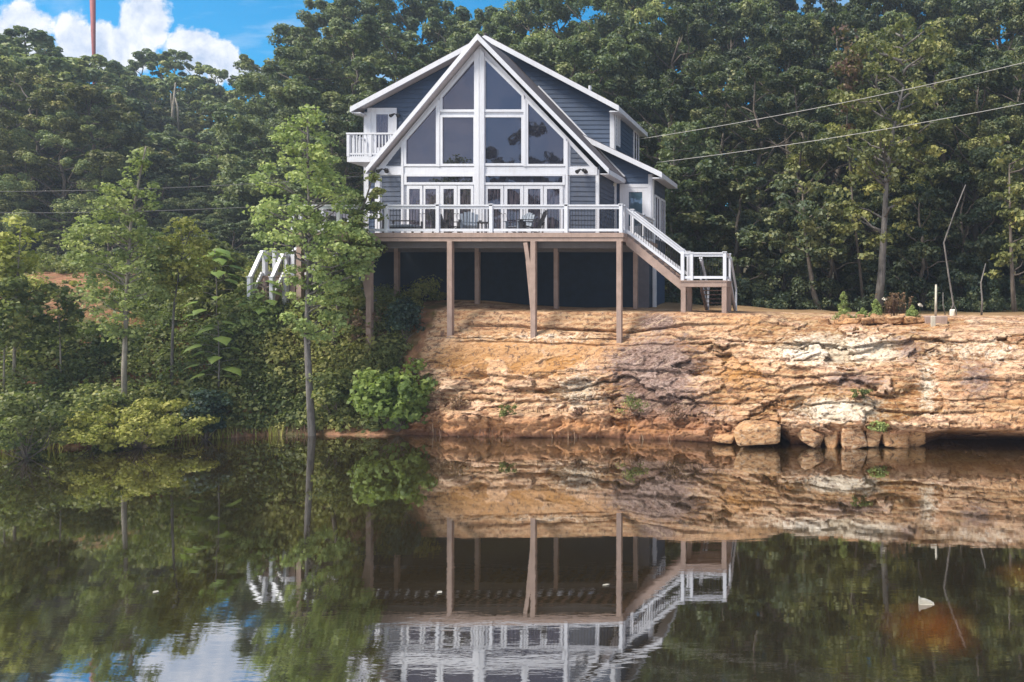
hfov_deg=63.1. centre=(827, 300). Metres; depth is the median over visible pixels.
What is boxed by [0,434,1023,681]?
water
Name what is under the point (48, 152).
broadleaf tree
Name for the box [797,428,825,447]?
stone
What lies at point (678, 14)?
broadleaf tree
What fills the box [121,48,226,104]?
broadleaf tree
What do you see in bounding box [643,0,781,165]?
broadleaf tree
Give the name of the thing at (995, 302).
forest undergrowth
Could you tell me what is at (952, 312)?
white sack
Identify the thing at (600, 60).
broadleaf tree
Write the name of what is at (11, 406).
shrub
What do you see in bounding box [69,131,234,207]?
broadleaf tree
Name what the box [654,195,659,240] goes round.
window
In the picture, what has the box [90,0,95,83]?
mast
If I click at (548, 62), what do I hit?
broadleaf tree
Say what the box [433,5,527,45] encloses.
broadleaf tree
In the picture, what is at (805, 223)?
broadleaf tree
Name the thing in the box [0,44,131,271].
broadleaf tree
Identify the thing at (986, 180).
broadleaf tree
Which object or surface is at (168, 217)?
broadleaf tree
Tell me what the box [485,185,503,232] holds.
french door
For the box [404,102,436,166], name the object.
window
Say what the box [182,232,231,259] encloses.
broadleaf tree
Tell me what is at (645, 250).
staircase
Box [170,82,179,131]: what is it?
dead snag
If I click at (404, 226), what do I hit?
lounge seat
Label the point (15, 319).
sapling
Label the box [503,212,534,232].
deck chair
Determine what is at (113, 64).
broadleaf tree
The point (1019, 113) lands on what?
broadleaf tree
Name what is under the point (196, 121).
broadleaf tree
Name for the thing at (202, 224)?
broadleaf tree
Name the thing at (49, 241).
broadleaf tree
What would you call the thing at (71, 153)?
broadleaf tree
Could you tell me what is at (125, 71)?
broadleaf tree
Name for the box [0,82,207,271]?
broadleaf tree
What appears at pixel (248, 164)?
broadleaf tree
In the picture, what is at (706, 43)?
broadleaf tree
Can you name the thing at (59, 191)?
broadleaf tree
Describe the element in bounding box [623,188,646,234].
door
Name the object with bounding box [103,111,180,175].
broadleaf tree
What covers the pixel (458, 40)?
broadleaf tree
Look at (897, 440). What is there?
stone
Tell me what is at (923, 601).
pond float
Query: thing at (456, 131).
window
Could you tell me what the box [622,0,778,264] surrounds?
broadleaf tree
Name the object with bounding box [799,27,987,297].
broadleaf tree
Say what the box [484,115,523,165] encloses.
window
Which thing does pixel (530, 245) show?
deck
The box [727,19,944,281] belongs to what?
broadleaf tree
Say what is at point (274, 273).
staircase
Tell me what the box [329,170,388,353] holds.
young tree
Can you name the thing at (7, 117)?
broadleaf tree
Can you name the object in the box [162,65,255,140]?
broadleaf tree
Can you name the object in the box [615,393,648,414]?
weed tuft
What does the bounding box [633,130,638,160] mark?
window
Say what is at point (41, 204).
broadleaf tree
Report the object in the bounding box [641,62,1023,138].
overhead wire
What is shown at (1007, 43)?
broadleaf tree
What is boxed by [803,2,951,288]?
broadleaf tree
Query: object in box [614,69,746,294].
broadleaf tree
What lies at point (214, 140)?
broadleaf tree
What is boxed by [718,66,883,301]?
broadleaf tree
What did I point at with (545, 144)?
window
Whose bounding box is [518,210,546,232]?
deck chair
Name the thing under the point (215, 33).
sky
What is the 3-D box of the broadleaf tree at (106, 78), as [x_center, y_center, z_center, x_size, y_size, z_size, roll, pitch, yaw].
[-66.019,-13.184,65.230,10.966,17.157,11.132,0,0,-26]
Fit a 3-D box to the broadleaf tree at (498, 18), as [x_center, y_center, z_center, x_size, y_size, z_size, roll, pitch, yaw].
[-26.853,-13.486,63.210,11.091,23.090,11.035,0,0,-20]
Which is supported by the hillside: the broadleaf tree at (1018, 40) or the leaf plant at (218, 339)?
the broadleaf tree at (1018, 40)
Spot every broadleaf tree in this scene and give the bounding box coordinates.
[0,25,100,132]
[0,37,23,82]
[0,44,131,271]
[0,55,127,218]
[0,61,70,200]
[0,66,156,253]
[0,82,102,211]
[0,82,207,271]
[0,87,69,251]
[0,106,138,254]
[0,180,70,262]
[0,216,67,262]
[1,146,102,194]
[2,55,154,190]
[3,154,85,192]
[6,177,127,271]
[13,174,80,271]
[16,79,197,202]
[20,41,73,80]
[22,230,95,271]
[32,49,65,59]
[35,219,113,271]
[52,148,152,211]
[61,218,146,259]
[69,57,138,97]
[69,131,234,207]
[70,153,220,249]
[73,54,146,152]
[73,157,173,257]
[86,67,166,124]
[91,175,181,257]
[97,83,164,151]
[98,173,216,258]
[100,49,227,128]
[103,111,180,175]
[107,225,176,260]
[108,77,185,146]
[111,98,208,155]
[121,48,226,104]
[127,56,164,125]
[127,72,224,183]
[127,141,277,254]
[136,78,215,149]
[141,105,212,155]
[148,105,232,184]
[148,216,206,257]
[152,102,231,189]
[152,193,245,256]
[155,93,215,142]
[160,108,238,184]
[161,102,275,203]
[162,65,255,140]
[166,61,226,182]
[176,172,277,250]
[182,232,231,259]
[189,149,294,265]
[191,112,279,195]
[193,98,277,182]
[193,138,285,215]
[200,192,286,265]
[207,0,389,182]
[207,81,285,184]
[210,27,372,241]
[211,26,398,218]
[211,223,261,265]
[213,139,355,244]
[214,23,338,184]
[216,197,303,266]
[221,76,246,103]
[234,81,285,180]
[236,117,363,261]
[241,224,294,268]
[249,196,344,250]
[254,71,311,149]
[264,0,418,127]
[267,120,363,249]
[271,112,363,251]
[280,14,418,220]
[293,0,398,161]
[328,0,451,186]
[335,41,454,210]
[343,0,472,92]
[343,14,515,141]
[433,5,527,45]
[470,0,600,74]
[490,12,534,44]
[490,25,544,55]
[491,0,651,123]
[516,0,665,123]
[517,48,575,77]
[525,0,618,71]
[545,26,690,165]
[552,31,711,231]
[557,0,692,148]
[588,0,724,166]
[594,1,776,259]
[605,0,783,120]
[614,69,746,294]
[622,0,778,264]
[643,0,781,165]
[651,12,819,272]
[653,120,726,297]
[657,81,787,293]
[662,57,827,303]
[665,163,777,298]
[668,165,813,298]
[679,0,781,266]
[699,0,848,276]
[709,1,850,293]
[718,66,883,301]
[719,173,844,308]
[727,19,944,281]
[743,0,896,185]
[749,0,959,251]
[757,0,912,279]
[763,164,845,309]
[766,186,892,307]
[783,79,938,303]
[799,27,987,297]
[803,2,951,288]
[804,187,933,300]
[807,0,956,165]
[814,14,957,312]
[827,24,869,309]
[831,19,1019,297]
[846,0,1018,269]
[858,180,984,308]
[862,0,1023,173]
[865,48,1023,301]
[868,14,1023,295]
[880,0,1023,218]
[886,0,1023,291]
[888,44,1023,302]
[893,160,1023,300]
[907,0,1023,254]
[924,46,1023,285]
[955,0,1023,274]
[965,0,1023,238]
[965,197,1023,291]
[984,133,1023,311]
[985,92,1023,250]
[999,41,1015,51]
[1015,247,1023,265]
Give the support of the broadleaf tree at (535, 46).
on the hillside
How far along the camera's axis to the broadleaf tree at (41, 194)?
53.12 m
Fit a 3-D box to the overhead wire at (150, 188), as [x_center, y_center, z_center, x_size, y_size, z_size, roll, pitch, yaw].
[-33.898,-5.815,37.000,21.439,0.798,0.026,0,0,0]
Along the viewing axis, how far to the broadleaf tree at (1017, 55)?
45.76 m
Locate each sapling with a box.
[0,215,49,379]
[0,275,52,393]
[30,282,84,375]
[54,147,175,409]
[145,216,221,385]
[172,232,246,305]
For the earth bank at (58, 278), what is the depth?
27.36 m
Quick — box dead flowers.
[875,292,913,315]
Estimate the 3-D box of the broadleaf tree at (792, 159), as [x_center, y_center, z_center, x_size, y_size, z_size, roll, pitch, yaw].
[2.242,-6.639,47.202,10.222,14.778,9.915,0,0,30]
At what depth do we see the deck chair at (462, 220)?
29.55 m
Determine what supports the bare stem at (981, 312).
on the rock bank at (955, 377)
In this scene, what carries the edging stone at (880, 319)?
on the rock bank at (955, 377)
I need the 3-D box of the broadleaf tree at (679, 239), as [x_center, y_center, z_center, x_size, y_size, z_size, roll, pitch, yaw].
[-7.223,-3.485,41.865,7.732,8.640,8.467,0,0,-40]
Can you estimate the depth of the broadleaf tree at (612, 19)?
61.00 m
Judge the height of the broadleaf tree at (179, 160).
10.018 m
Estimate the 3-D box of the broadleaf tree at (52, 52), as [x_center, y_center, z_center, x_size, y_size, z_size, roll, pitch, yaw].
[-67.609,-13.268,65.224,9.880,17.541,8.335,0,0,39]
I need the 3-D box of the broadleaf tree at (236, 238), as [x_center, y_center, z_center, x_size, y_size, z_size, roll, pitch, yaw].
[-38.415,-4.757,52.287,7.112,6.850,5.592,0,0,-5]
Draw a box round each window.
[366,189,374,216]
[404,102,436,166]
[404,174,473,184]
[440,57,473,111]
[440,115,473,165]
[484,56,523,111]
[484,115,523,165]
[484,174,564,184]
[526,98,565,166]
[616,115,619,147]
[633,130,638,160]
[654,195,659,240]
[660,198,664,241]
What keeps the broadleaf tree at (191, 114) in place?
on the hillside
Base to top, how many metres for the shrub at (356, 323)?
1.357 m
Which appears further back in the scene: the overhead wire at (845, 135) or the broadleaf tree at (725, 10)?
the broadleaf tree at (725, 10)
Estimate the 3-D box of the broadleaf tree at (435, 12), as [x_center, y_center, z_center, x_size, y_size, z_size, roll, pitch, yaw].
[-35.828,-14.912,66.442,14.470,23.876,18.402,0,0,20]
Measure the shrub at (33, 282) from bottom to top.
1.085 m
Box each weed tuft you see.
[435,394,473,410]
[498,404,516,416]
[570,406,587,415]
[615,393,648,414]
[658,403,688,421]
[850,388,872,398]
[867,420,889,432]
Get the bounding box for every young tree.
[242,103,382,435]
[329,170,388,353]
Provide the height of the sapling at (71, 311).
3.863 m
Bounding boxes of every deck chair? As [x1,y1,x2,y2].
[429,210,459,232]
[458,211,481,232]
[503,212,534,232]
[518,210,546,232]
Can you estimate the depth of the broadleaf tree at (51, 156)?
56.77 m
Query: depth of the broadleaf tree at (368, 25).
52.71 m
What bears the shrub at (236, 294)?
on the earth bank at (58, 278)
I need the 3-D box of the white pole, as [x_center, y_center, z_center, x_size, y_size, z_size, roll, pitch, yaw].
[4.329,0.085,29.500,0.119,1.425,0.108,0,0,0]
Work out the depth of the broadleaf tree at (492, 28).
61.42 m
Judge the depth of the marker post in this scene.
27.10 m
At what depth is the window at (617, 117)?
34.02 m
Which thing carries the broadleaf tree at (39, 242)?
on the hillside
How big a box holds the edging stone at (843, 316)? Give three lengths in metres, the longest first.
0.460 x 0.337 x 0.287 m
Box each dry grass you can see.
[216,398,307,438]
[430,404,730,441]
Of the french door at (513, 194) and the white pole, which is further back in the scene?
the french door at (513, 194)
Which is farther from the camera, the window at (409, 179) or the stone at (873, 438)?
the window at (409, 179)
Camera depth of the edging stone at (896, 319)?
27.67 m
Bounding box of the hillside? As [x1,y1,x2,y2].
[47,259,1023,314]
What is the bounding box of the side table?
[477,222,487,232]
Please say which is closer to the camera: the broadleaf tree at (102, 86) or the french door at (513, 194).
the french door at (513, 194)
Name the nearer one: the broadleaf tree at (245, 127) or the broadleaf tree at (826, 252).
the broadleaf tree at (826, 252)
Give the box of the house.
[346,33,676,307]
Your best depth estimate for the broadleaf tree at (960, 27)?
52.30 m
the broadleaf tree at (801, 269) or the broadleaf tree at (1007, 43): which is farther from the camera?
the broadleaf tree at (1007, 43)
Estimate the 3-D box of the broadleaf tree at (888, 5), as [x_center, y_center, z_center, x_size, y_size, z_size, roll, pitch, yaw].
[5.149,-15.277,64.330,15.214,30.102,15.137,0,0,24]
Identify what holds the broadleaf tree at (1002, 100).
on the hillside
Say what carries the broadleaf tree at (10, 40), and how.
on the hillside
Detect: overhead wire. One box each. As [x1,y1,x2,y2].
[0,176,359,191]
[55,200,357,212]
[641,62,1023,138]
[656,103,1023,162]
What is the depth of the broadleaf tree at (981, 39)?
54.16 m
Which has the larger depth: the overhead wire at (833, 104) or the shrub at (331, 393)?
the overhead wire at (833, 104)
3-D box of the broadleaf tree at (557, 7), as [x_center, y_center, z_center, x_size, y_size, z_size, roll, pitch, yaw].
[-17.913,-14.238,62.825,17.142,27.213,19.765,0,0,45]
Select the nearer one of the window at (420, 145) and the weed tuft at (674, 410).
the weed tuft at (674, 410)
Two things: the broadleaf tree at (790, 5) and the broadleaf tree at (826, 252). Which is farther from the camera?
the broadleaf tree at (790, 5)
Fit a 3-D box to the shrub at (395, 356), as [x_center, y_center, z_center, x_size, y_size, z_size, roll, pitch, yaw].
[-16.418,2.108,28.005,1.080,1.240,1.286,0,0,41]
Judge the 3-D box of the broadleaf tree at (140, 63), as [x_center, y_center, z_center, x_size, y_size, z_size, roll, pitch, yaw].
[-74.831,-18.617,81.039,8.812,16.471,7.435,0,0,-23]
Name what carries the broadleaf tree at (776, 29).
on the hillside
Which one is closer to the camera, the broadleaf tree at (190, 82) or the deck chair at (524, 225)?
the deck chair at (524, 225)
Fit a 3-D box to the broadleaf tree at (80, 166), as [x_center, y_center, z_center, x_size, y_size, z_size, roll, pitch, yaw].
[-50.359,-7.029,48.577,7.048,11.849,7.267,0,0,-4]
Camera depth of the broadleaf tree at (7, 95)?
50.21 m
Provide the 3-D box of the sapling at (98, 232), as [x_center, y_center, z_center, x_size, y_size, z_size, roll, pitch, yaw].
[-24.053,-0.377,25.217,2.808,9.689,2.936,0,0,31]
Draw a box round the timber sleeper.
[923,316,947,323]
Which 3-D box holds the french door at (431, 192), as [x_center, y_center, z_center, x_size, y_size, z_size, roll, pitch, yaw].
[-16.487,-3.680,30.855,0.708,2.205,0.114,0,0,0]
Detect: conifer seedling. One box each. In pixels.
[831,291,854,319]
[855,307,866,317]
[867,299,883,316]
[905,305,921,317]
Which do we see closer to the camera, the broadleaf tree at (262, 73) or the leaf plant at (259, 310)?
the leaf plant at (259, 310)
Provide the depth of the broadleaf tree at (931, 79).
52.69 m
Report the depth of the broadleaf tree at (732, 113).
47.22 m
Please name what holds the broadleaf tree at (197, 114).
on the hillside
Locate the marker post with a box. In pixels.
[931,316,935,326]
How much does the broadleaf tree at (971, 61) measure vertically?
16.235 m
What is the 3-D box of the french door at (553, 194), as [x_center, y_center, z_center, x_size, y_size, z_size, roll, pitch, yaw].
[-11.443,-3.687,30.890,0.772,2.210,0.175,0,0,0]
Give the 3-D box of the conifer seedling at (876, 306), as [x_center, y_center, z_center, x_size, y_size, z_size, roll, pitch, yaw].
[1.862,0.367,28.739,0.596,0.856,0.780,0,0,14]
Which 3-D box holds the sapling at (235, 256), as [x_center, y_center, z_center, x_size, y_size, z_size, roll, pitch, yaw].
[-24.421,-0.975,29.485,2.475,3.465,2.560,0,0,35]
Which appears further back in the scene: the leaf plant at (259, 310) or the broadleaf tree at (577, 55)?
the broadleaf tree at (577, 55)
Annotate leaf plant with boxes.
[182,248,248,321]
[182,321,255,391]
[233,280,285,314]
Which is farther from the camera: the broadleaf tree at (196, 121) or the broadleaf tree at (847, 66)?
the broadleaf tree at (196, 121)
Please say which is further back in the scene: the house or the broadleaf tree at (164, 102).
the broadleaf tree at (164, 102)
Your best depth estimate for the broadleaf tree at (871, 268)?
41.74 m
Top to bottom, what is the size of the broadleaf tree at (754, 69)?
15.781 m
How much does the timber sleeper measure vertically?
0.340 m
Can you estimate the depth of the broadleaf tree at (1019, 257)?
41.71 m
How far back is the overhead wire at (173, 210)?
36.99 m
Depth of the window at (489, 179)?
30.81 m
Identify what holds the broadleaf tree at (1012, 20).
on the hillside
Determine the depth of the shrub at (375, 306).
28.46 m
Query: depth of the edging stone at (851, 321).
27.63 m
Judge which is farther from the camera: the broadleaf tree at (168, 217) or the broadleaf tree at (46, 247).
the broadleaf tree at (168, 217)
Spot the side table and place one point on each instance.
(482, 223)
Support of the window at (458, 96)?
in the house
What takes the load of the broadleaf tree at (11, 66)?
on the hillside
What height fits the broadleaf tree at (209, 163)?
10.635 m
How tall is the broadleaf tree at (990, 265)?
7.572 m
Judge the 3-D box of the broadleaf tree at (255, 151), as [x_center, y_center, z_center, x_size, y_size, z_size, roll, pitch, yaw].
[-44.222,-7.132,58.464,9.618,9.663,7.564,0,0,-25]
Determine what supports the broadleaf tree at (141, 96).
on the hillside
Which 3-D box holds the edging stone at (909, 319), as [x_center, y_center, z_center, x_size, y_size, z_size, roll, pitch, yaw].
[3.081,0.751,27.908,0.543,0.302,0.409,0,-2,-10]
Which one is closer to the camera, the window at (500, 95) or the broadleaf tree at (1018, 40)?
the window at (500, 95)
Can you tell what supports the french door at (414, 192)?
in the house
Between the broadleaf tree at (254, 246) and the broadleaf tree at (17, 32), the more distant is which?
the broadleaf tree at (17, 32)
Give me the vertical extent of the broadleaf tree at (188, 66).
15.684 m
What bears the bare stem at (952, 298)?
on the rock bank at (955, 377)
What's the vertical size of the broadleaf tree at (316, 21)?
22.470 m
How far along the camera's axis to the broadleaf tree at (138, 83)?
69.87 m
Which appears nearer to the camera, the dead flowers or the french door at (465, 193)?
the dead flowers
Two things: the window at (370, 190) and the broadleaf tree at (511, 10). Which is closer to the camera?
the window at (370, 190)
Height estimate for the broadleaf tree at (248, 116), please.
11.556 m
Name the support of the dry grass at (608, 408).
on the rock bank at (955, 377)
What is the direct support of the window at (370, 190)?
in the house
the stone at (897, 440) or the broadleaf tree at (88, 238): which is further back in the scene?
the broadleaf tree at (88, 238)
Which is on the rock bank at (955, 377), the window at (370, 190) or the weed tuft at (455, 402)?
the weed tuft at (455, 402)
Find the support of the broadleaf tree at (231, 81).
on the hillside
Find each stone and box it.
[712,433,734,443]
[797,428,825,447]
[818,318,829,324]
[824,429,839,447]
[834,320,843,323]
[839,314,849,319]
[840,427,867,448]
[843,318,859,324]
[857,314,864,320]
[861,317,873,324]
[866,428,880,446]
[873,315,886,323]
[882,428,908,447]
[886,315,904,323]
[902,316,916,323]
[909,432,925,446]
[916,317,924,322]
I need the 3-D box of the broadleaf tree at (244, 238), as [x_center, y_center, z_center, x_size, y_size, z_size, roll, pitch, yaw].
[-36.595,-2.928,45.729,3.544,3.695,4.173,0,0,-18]
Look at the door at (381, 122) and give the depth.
33.55 m
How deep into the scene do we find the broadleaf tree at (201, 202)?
50.69 m
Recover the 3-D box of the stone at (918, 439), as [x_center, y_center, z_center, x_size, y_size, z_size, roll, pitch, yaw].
[2.874,4.503,24.527,0.776,0.723,0.556,-6,5,3]
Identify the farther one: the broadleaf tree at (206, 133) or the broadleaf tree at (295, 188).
the broadleaf tree at (206, 133)
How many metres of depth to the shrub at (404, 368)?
27.54 m
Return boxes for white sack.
[949,309,954,315]
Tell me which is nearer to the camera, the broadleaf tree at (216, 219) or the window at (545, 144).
the window at (545, 144)
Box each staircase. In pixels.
[246,221,341,309]
[626,208,736,312]
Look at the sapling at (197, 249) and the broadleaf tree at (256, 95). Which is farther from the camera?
the broadleaf tree at (256, 95)
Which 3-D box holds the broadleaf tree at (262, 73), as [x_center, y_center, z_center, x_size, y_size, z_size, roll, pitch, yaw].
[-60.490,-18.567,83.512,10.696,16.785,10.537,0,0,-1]
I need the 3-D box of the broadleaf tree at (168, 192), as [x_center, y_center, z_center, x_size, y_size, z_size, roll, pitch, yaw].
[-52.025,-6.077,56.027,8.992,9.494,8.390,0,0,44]
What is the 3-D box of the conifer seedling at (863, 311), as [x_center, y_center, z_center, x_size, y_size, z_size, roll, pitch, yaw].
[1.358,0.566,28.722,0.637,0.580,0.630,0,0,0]
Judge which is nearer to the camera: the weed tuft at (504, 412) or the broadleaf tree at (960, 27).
the weed tuft at (504, 412)
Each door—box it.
[371,111,392,155]
[407,185,422,232]
[423,185,439,232]
[440,185,457,232]
[457,185,473,232]
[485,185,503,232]
[504,185,523,232]
[524,185,542,232]
[544,185,562,232]
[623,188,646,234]
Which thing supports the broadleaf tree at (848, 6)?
on the hillside
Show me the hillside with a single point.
(675, 305)
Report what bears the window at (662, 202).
in the house
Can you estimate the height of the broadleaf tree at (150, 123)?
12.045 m
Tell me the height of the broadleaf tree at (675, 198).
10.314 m
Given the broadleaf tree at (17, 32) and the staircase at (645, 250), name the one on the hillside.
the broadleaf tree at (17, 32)
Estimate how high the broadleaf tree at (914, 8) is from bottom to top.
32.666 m
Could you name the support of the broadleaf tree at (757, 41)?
on the hillside
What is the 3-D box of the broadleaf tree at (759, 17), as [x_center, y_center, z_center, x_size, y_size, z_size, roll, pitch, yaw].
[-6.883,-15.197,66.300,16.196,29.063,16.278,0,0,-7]
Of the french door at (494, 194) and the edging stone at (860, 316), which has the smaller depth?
the edging stone at (860, 316)
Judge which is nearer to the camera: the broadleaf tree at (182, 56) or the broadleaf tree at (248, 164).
the broadleaf tree at (248, 164)
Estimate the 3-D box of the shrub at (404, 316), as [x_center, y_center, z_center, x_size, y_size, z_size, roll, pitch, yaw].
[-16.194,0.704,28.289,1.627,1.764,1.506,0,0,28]
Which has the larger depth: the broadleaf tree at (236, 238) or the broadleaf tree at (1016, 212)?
the broadleaf tree at (236, 238)
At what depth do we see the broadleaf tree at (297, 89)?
50.96 m
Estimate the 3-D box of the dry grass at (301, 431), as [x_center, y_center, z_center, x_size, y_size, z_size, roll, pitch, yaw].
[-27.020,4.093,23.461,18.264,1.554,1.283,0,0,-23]
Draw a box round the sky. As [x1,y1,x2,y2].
[0,0,1008,205]
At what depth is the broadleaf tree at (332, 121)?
47.28 m
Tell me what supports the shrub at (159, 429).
on the earth bank at (58, 278)
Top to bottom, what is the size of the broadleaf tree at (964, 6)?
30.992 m
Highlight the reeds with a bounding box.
[0,372,306,452]
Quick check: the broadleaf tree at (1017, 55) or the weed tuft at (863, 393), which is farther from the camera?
the broadleaf tree at (1017, 55)
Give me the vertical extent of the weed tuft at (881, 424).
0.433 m
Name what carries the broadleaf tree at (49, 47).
on the hillside
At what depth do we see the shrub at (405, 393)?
26.04 m
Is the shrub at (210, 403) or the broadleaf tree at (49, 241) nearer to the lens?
the shrub at (210, 403)
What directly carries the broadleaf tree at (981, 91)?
on the hillside
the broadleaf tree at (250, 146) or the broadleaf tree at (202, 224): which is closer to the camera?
the broadleaf tree at (202, 224)
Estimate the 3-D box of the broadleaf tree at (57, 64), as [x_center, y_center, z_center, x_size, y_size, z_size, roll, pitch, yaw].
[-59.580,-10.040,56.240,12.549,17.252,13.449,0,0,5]
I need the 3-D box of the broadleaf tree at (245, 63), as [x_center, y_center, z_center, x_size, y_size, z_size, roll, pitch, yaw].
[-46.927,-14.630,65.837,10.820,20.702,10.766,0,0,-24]
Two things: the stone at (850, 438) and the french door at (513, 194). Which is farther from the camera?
the french door at (513, 194)
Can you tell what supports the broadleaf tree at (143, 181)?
on the hillside
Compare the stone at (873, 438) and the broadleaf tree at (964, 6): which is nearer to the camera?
the stone at (873, 438)
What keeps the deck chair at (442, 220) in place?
on the deck
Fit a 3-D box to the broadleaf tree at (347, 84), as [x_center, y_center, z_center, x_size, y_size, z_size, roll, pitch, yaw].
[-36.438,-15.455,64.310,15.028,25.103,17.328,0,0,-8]
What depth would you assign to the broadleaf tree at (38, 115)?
55.61 m
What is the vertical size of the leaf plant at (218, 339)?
3.191 m
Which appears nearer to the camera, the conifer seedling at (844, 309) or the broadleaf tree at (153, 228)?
the conifer seedling at (844, 309)
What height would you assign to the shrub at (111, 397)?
2.190 m
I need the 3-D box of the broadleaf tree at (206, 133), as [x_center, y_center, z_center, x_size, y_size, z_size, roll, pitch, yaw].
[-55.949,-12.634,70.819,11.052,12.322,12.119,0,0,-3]
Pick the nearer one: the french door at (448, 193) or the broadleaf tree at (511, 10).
the french door at (448, 193)
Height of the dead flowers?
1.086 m
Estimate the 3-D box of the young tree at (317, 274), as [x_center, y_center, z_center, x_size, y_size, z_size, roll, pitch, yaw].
[-18.337,-1.018,26.441,4.086,12.029,4.190,0,0,-37]
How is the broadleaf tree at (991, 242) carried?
on the hillside
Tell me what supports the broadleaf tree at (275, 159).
on the hillside
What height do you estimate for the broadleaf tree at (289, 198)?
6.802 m
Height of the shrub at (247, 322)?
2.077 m
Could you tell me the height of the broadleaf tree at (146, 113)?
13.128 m
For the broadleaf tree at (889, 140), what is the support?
on the hillside
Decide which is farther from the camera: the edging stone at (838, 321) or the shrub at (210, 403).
the edging stone at (838, 321)
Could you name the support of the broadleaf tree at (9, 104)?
on the hillside
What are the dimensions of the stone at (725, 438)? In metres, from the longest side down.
0.853 x 0.699 x 0.366 m
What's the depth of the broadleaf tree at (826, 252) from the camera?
39.90 m
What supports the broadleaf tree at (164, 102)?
on the hillside
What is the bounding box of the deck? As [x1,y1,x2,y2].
[291,204,657,357]
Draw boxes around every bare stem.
[943,185,965,314]
[980,263,985,314]
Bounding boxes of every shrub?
[0,274,47,296]
[0,384,83,458]
[49,383,135,448]
[57,397,220,451]
[177,387,233,439]
[216,281,261,312]
[228,290,284,338]
[304,367,359,418]
[342,308,381,342]
[346,357,437,431]
[359,302,384,315]
[373,340,412,368]
[382,296,425,340]
[399,358,417,380]
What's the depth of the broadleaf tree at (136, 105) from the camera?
58.08 m
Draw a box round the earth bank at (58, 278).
[0,272,439,451]
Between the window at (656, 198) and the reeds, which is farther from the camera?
the window at (656, 198)
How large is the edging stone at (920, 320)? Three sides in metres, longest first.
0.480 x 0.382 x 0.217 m
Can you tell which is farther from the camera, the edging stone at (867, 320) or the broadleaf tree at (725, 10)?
the broadleaf tree at (725, 10)
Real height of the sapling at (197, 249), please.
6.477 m
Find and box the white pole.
[934,284,936,315]
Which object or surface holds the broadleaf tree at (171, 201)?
on the hillside
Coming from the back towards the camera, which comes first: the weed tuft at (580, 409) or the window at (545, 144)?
the window at (545, 144)
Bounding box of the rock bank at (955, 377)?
[374,300,1023,443]
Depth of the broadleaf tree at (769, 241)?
39.71 m
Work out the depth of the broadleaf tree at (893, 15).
58.50 m
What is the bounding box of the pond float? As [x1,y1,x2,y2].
[918,596,933,604]
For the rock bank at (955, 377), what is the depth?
26.27 m
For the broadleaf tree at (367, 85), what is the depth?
54.02 m
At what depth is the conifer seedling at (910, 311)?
28.64 m
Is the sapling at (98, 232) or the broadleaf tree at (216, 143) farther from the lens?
the broadleaf tree at (216, 143)
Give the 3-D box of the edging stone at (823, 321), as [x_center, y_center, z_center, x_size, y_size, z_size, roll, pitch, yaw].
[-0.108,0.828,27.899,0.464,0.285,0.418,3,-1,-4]
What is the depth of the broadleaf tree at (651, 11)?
60.73 m
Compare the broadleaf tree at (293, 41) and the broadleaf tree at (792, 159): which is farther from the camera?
the broadleaf tree at (293, 41)
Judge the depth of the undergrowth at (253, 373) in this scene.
26.94 m
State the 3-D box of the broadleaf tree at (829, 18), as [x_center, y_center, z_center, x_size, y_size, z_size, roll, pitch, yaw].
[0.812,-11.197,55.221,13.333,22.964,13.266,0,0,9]
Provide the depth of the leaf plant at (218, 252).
28.42 m
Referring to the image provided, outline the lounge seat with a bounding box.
[382,220,422,232]
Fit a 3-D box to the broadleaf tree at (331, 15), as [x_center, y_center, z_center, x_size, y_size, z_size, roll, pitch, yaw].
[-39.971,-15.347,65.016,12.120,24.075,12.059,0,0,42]
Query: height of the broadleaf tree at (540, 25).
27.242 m
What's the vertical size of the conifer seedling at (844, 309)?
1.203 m
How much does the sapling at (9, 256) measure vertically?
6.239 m
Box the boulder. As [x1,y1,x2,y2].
[734,420,780,445]
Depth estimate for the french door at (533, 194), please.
30.85 m
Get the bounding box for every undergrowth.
[0,247,446,446]
[665,270,1023,311]
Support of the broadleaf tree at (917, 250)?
on the hillside
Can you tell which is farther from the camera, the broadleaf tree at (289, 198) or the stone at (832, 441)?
the broadleaf tree at (289, 198)

